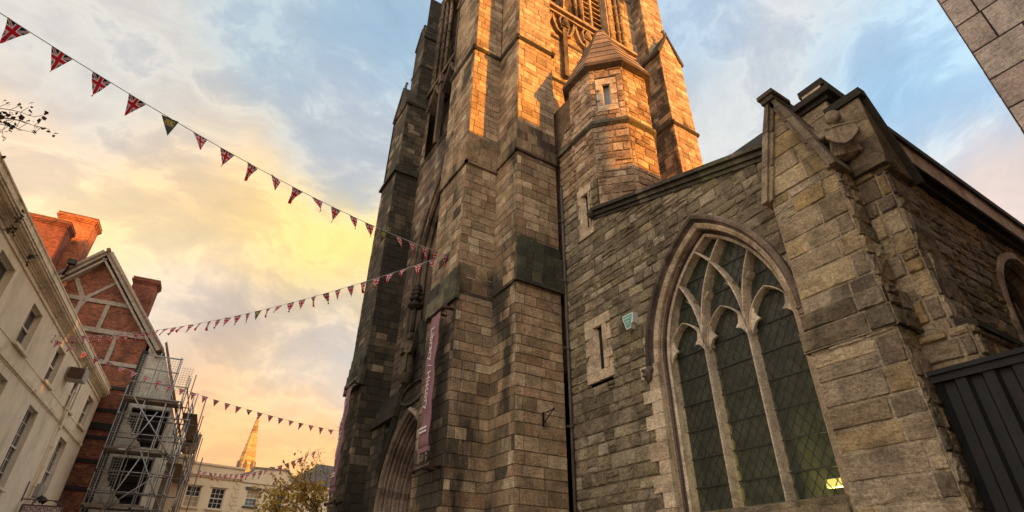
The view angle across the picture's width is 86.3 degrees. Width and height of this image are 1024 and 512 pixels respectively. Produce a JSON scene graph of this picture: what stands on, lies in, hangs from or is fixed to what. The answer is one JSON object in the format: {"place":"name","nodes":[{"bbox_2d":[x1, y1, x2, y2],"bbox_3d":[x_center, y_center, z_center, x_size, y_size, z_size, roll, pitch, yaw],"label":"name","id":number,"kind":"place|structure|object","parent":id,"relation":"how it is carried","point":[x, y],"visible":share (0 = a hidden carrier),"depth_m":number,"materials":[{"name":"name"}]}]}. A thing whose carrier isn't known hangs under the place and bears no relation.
{"place":"outdoors","nodes":[
{"label":"outdoors","id":0,"kind":"place"},
{"bbox_2d":[0,152,110,511],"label":"cream house","id":1,"kind":"structure","parent":0,"point":[47,410],"depth_m":24.80,"materials":[{"name":"white paint"}]},
{"bbox_2d":[0,255,8,284],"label":"window","id":2,"kind":"structure","parent":1,"relation":"in","point":[4,269],"depth_m":19.72,"materials":[{"name":"white paint"}]},
{"bbox_2d":[2,227,17,236],"bbox_3d":[-16.538,-0.820,18.026,0.281,0.395,0.564,12,-33,-17],"label":"weed","id":3,"kind":"object","parent":1,"relation":"attached to","point":[8,229],"visible":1,"depth_m":17.97,"materials":[{"name":"brown plant"}]},
{"bbox_2d":[0,408,33,492],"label":"window","id":4,"kind":"structure","parent":1,"relation":"in","point":[16,440],"depth_m":24.67,"materials":[{"name":"white paint"}]},
{"bbox_2d":[10,209,26,228],"bbox_3d":[-16.609,-1.169,18.413,0.608,0.648,0.322,-18,-36,28],"label":"weed","id":5,"kind":"object","parent":1,"relation":"on","point":[19,218],"visible":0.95,"depth_m":18.38,"materials":[{"name":"brown plant"}]},
{"bbox_2d":[13,307,36,357],"bbox_3d":[-19.939,3.009,22.431,0.430,1.820,1.740,15,-34,-21],"label":"window","id":6,"kind":"structure","parent":1,"relation":"in","point":[18,342],"depth_m":22.67,"materials":[{"name":"white paint"}]},
{"bbox_2d":[26,254,37,266],"bbox_3d":[-17.589,0.118,20.049,0.309,0.534,0.405,19,-36,-27],"label":"weed","id":7,"kind":"object","parent":1,"relation":"on","point":[31,256],"visible":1,"depth_m":19.99,"materials":[{"name":"brown plant"}]},
{"bbox_2d":[30,483,47,504],"bbox_3d":[-24.015,12.139,27.830,0.754,0.907,0.925,15,-34,-21],"label":"camera bracket","id":8,"kind":"object","parent":1,"relation":"attached to","point":[38,491],"visible":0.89,"depth_m":27.65,"materials":[{"name":"grey metal"}]},
{"bbox_2d":[18,481,68,511],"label":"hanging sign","id":9,"kind":"object","parent":1,"relation":"attached to","point":[32,507],"visible":1,"depth_m":26.70,"materials":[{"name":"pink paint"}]},
{"bbox_2d":[31,439,62,504],"bbox_3d":[-25.128,11.726,29.610,0.430,3.470,2.040,15,-34,-21],"label":"window","id":10,"kind":"structure","parent":1,"relation":"in","point":[58,447],"depth_m":30.24,"materials":[{"name":"grey glass"}]},
{"bbox_2d":[42,350,60,390],"bbox_3d":[-22.131,5.363,26.324,0.430,1.820,1.640,15,-34,-21],"label":"window","id":11,"kind":"structure","parent":1,"relation":"in","point":[46,379],"depth_m":26.57,"materials":[{"name":"white paint"}]},
{"bbox_2d":[64,383,77,415],"bbox_3d":[-24.280,7.670,30.140,0.430,1.820,1.740,15,-34,-21],"label":"window","id":12,"kind":"structure","parent":1,"relation":"in","point":[70,413],"depth_m":30.32,"materials":[{"name":"white paint"}]},
{"bbox_2d":[65,366,89,383],"bbox_3d":[-22.709,6.232,28.561,0.750,0.620,0.840,15,-34,-21],"label":"wall floodlight","id":13,"kind":"object","parent":1,"relation":"attached to","point":[78,375],"depth_m":28.30,"materials":[{"name":"grey plastic"}]},
{"bbox_2d":[77,398,89,431],"bbox_3d":[-26.016,9.535,33.224,0.430,1.820,1.940,15,-34,-21],"label":"window","id":14,"kind":"structure","parent":1,"relation":"in","point":[79,425],"depth_m":33.57,"materials":[{"name":"white paint"}]},
{"bbox_2d":[47,336,334,433],"bbox_3d":[-14.924,6.638,26.717,13.682,2.437,0.446,20,-36,-28],"label":"bunting","id":15,"kind":"object","parent":1,"relation":"hanging from","point":[169,387],"visible":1,"depth_m":26.12,"materials":[{"name":"red fabric"}]},
{"bbox_2d":[236,417,258,471],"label":"distant spire","id":16,"kind":"structure","parent":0,"point":[247,459],"depth_m":129.81,"materials":[{"name":"stone"}]},
{"bbox_2d":[196,448,320,481],"bbox_3d":[-12.575,10.312,26.521,8.781,1.117,0.410,-15,-35,24],"label":"bunting","id":17,"kind":"object","parent":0,"point":[260,472],"visible":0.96,"depth_m":26.23,"materials":[{"name":"red fabric"}]},
{"bbox_2d":[234,467,297,511],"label":"stepped parapet house","id":18,"kind":"structure","parent":0,"point":[247,497],"depth_m":46.93,"materials":[{"name":"beige paint"}]},
{"bbox_2d":[242,486,262,508],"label":"window","id":19,"kind":"structure","parent":18,"relation":"in","point":[251,497],"depth_m":46.35,"materials":[{"name":"white paint"}]},
{"bbox_2d":[272,489,287,509],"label":"window","id":20,"kind":"structure","parent":18,"relation":"in","point":[281,489],"depth_m":47.72,"materials":[{"name":"white paint"}]},
{"bbox_2d":[291,464,333,511],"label":"hipped roof house","id":21,"kind":"structure","parent":0,"point":[330,468],"depth_m":51.32,"materials":[{"name":"beige paint"}]},
{"bbox_2d":[0,0,1023,475],"label":"sky","id":22,"kind":"structure","parent":0,"point":[307,93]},
{"bbox_2d":[327,0,1023,511],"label":"church","id":23,"kind":"structure","parent":0,"point":[817,282],"depth_m":11.11,"materials":[{"name":"stone"}]},
{"bbox_2d":[0,13,447,265],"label":"bunting","id":24,"kind":"object","parent":23,"relation":"attached to","point":[13,30],"visible":1,"depth_m":8.15,"materials":[{"name":"red"}]},
{"bbox_2d":[50,259,433,343],"bbox_3d":[-11.441,2.027,19.850,21.018,2.129,0.439,-15,-35,23],"label":"bunting","id":25,"kind":"object","parent":23,"relation":"attached to","point":[302,301],"visible":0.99,"depth_m":18.22,"materials":[{"name":"red fabric"}]},
{"bbox_2d":[324,380,361,511],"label":"wall banner","id":26,"kind":"object","parent":23,"relation":"attached to","point":[337,457],"depth_m":16.95,"materials":[{"name":"fabric"}]},
{"bbox_2d":[361,320,427,511],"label":"doorway","id":27,"kind":"structure","parent":23,"relation":"in","point":[392,447],"depth_m":15.47,"materials":[{"name":"brown stone"}]},
{"bbox_2d":[397,333,415,384],"bbox_3d":[-3.030,2.961,15.855,0.485,1.542,0.565,19,-36,-27],"label":"statue","id":28,"kind":"object","parent":23,"relation":"attached to","point":[405,374],"visible":1,"depth_m":15.62,"materials":[{"name":"stone"}]},
{"bbox_2d":[403,170,442,343],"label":"west window","id":29,"kind":"structure","parent":23,"relation":"in","point":[424,277],"depth_m":19.85,"materials":[{"name":"stone"}]},
{"bbox_2d":[410,301,453,482],"bbox_3d":[-1.755,2.937,12.367,0.359,4.050,0.940,19,-36,-27],"label":"wall banner","id":30,"kind":"object","parent":23,"relation":"attached to","point":[423,446],"depth_m":12.17,"materials":[{"name":"fabric"}]},
{"bbox_2d":[542,408,554,426],"bbox_3d":[0.766,3.389,11.488,0.049,0.344,0.364,28,-41,-37],"label":"iron bracket","id":31,"kind":"object","parent":23,"relation":"attached to","point":[543,421],"visible":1,"depth_m":11.52,"materials":[{"name":"black metal"}]},
{"bbox_2d":[550,0,558,5],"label":"belfry window","id":32,"kind":"structure","parent":23,"relation":"in","point":[556,1],"depth_m":22.85,"materials":[{"name":"stone"}]},
{"bbox_2d":[577,182,594,241],"bbox_3d":[1.941,-1.104,13.945,0.210,1.540,0.540,19,-36,-27],"label":"slit window","id":33,"kind":"structure","parent":23,"relation":"in","point":[585,232],"depth_m":13.95,"materials":[{"name":"stone"}]},
{"bbox_2d":[583,0,604,30],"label":"belfry window","id":34,"kind":"structure","parent":23,"relation":"in","point":[591,9],"depth_m":24.32,"materials":[{"name":"wood"}]},
{"bbox_2d":[584,310,614,384],"bbox_3d":[1.960,2.015,11.914,0.210,1.460,0.860,19,-36,-27],"label":"slit window","id":35,"kind":"structure","parent":23,"relation":"in","point":[595,375],"depth_m":11.87,"materials":[{"name":"stone"}]},
{"bbox_2d":[622,312,637,330],"bbox_3d":[2.424,1.352,11.166,0.149,0.320,0.320,19,-36,-27],"label":"alarm box","id":36,"kind":"object","parent":23,"relation":"attached to","point":[630,322],"visible":1,"depth_m":11.10,"materials":[{"name":"white plastic"}]},
{"bbox_2d":[641,214,855,511],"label":"aisle window","id":37,"kind":"structure","parent":23,"relation":"in","point":[749,424],"depth_m":9.15,"materials":[{"name":"brown stone"}]},
{"bbox_2d":[995,252,1023,341],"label":"south window","id":38,"kind":"structure","parent":23,"relation":"in","point":[1010,278],"depth_m":11.45,"materials":[{"name":"stone"}]},
{"bbox_2d":[937,0,1023,133],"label":"stone building","id":39,"kind":"structure","parent":0,"point":[991,33],"depth_m":4.40,"materials":[{"name":"grey stone"}]},
{"label":"ground","id":40,"kind":"structure","parent":0,"visible":0},
{"bbox_2d":[0,100,58,162],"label":"overhanging tree","id":41,"kind":"object","parent":40,"relation":"on","point":[8,124],"visible":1,"depth_m":6.10,"materials":[{"name":"brown plant"}]},
{"bbox_2d":[55,210,172,511],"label":"gabled brick house","id":42,"kind":"structure","parent":40,"relation":"on","point":[106,298],"depth_m":38.15,"materials":[{"name":"red brick"}]},
{"bbox_2d":[62,258,76,275],"bbox_3d":[-30.823,0.870,37.843,1.229,1.195,0.569,-16,-35,26],"label":"floodlight","id":43,"kind":"object","parent":42,"relation":"attached to","point":[72,262],"visible":0.88,"depth_m":37.80,"materials":[{"name":"black metal"}]},
{"bbox_2d":[88,342,181,511],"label":"rendered house","id":44,"kind":"structure","parent":40,"relation":"on","point":[129,483],"depth_m":36.55,"materials":[{"name":"concrete"}]},
{"bbox_2d":[79,353,206,511],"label":"scaffolding","id":45,"kind":"object","parent":40,"relation":"on","point":[190,424],"visible":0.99,"depth_m":35.38,"materials":[{"name":"metal"}]},
{"bbox_2d":[162,434,202,511],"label":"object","id":46,"kind":"object","parent":40,"relation":"on","point":[172,491],"visible":0.49,"depth_m":41.93,"materials":[{"name":"beige paint"}]},
{"bbox_2d":[154,458,246,511],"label":"cream stucco house","id":47,"kind":"structure","parent":40,"relation":"on","point":[214,495],"depth_m":44.59,"materials":[{"name":"white paint"}]},
{"bbox_2d":[180,478,204,508],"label":"window","id":48,"kind":"structure","parent":47,"relation":"in","point":[197,489],"depth_m":43.67,"materials":[{"name":"white paint"}]},
{"bbox_2d":[205,481,228,510],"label":"window","id":49,"kind":"structure","parent":47,"relation":"in","point":[217,494],"depth_m":44.72,"materials":[{"name":"white paint"}]},
{"bbox_2d":[238,426,338,511],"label":"gold leaved tree","id":50,"kind":"object","parent":40,"relation":"on","point":[303,499],"visible":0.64,"depth_m":21.21,"materials":[{"name":"brown plant"}]},
{"bbox_2d":[926,346,1023,511],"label":"alley gate","id":51,"kind":"structure","parent":40,"relation":"on","point":[982,398],"depth_m":5.57,"materials":[{"name":"paint"}]}
]}

